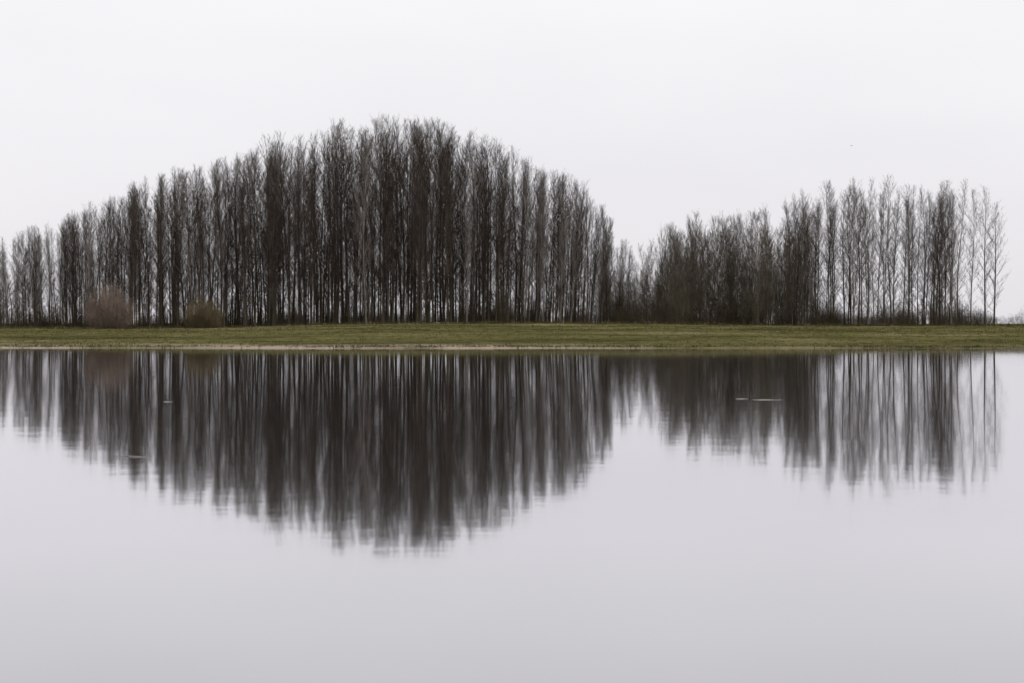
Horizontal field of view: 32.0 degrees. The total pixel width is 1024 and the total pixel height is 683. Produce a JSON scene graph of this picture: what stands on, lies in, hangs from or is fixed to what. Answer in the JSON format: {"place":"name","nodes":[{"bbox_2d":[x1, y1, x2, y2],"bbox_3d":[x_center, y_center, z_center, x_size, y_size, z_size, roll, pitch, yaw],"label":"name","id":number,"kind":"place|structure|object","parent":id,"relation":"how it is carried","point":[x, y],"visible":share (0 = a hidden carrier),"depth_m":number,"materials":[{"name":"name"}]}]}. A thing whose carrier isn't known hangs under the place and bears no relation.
{"place":"outdoors","nodes":[
{"label":"outdoors","id":0,"kind":"place"},
{"bbox_2d":[0,348,1023,682],"bbox_3d":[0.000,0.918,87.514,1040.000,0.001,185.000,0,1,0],"label":"lake water","id":1,"kind":"structure","parent":0,"point":[518,516],"depth_m":16.75,"materials":[{"name":"grey liquid"}]},
{"bbox_2d":[0,319,1023,348],"bbox_3d":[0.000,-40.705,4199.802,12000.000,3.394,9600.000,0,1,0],"label":"ground","id":2,"kind":"structure","parent":0,"point":[417,339],"depth_m":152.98,"materials":[{"name":"green plant"}]},
{"bbox_2d":[80,278,139,328],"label":"willow bush","id":3,"kind":"object","parent":2,"relation":"on","point":[107,314],"visible":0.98,"depth_m":218.80,"materials":[{"name":"brown plant"}]},
{"bbox_2d":[180,294,229,327],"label":"willow bush","id":4,"kind":"object","parent":2,"relation":"on","point":[199,315],"visible":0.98,"depth_m":219.00,"materials":[{"name":"brown plant"}]},
{"bbox_2d":[0,112,634,327],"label":"poplar grove","id":5,"kind":"object","parent":2,"relation":"on","point":[274,247],"visible":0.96,"depth_m":263.12,"materials":[{"name":"brown plant"}]},
{"bbox_2d":[1,280,996,327],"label":"undergrowth","id":6,"kind":"object","parent":2,"relation":"on","point":[898,319],"visible":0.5,"depth_m":262.18,"materials":[{"name":"brown plant"}]},
{"bbox_2d":[588,198,830,324],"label":"tree thicket","id":7,"kind":"object","parent":2,"relation":"on","point":[680,276],"visible":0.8,"depth_m":255.50,"materials":[{"name":"brown plant"}]},
{"bbox_2d":[564,306,1023,323],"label":"distant woodland","id":8,"kind":"object","parent":2,"relation":"on","point":[1012,320],"visible":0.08,"depth_m":671.91,"materials":[{"name":"plant"}]},
{"bbox_2d":[777,175,966,325],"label":"poplar grove","id":9,"kind":"object","parent":2,"relation":"on","point":[857,237],"visible":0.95,"depth_m":253.25,"materials":[{"name":"brown plant"}]},
{"bbox_2d":[918,195,958,323],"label":"poplar tree","id":10,"kind":"object","parent":2,"relation":"on","point":[936,259],"visible":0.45,"depth_m":259.41,"materials":[{"name":"brown plant"}]},
{"bbox_2d":[932,179,963,307],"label":"poplar tree","id":11,"kind":"object","parent":2,"relation":"on","point":[944,234],"visible":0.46,"depth_m":257.98,"materials":[{"name":"brown plant"}]},
{"bbox_2d":[940,179,977,324],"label":"poplar tree","id":12,"kind":"object","parent":2,"relation":"on","point":[960,240],"visible":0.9,"depth_m":250.73,"materials":[{"name":"brown plant"}]},
{"bbox_2d":[951,189,985,323],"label":"poplar tree","id":13,"kind":"object","parent":2,"relation":"on","point":[970,255],"visible":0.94,"depth_m":253.90,"materials":[{"name":"brown plant"}]},
{"bbox_2d":[969,185,1004,324],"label":"poplar tree","id":14,"kind":"object","parent":2,"relation":"on","point":[986,276],"visible":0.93,"depth_m":254.41,"materials":[{"name":"brown plant"}]},
{"bbox_2d":[978,201,1010,324],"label":"poplar tree","id":15,"kind":"object","parent":2,"relation":"on","point":[994,269],"visible":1,"depth_m":248.35,"materials":[{"name":"brown plant"}]},
{"bbox_2d":[0,0,1023,323],"label":"sky","id":16,"kind":"structure","parent":0,"point":[664,111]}
]}

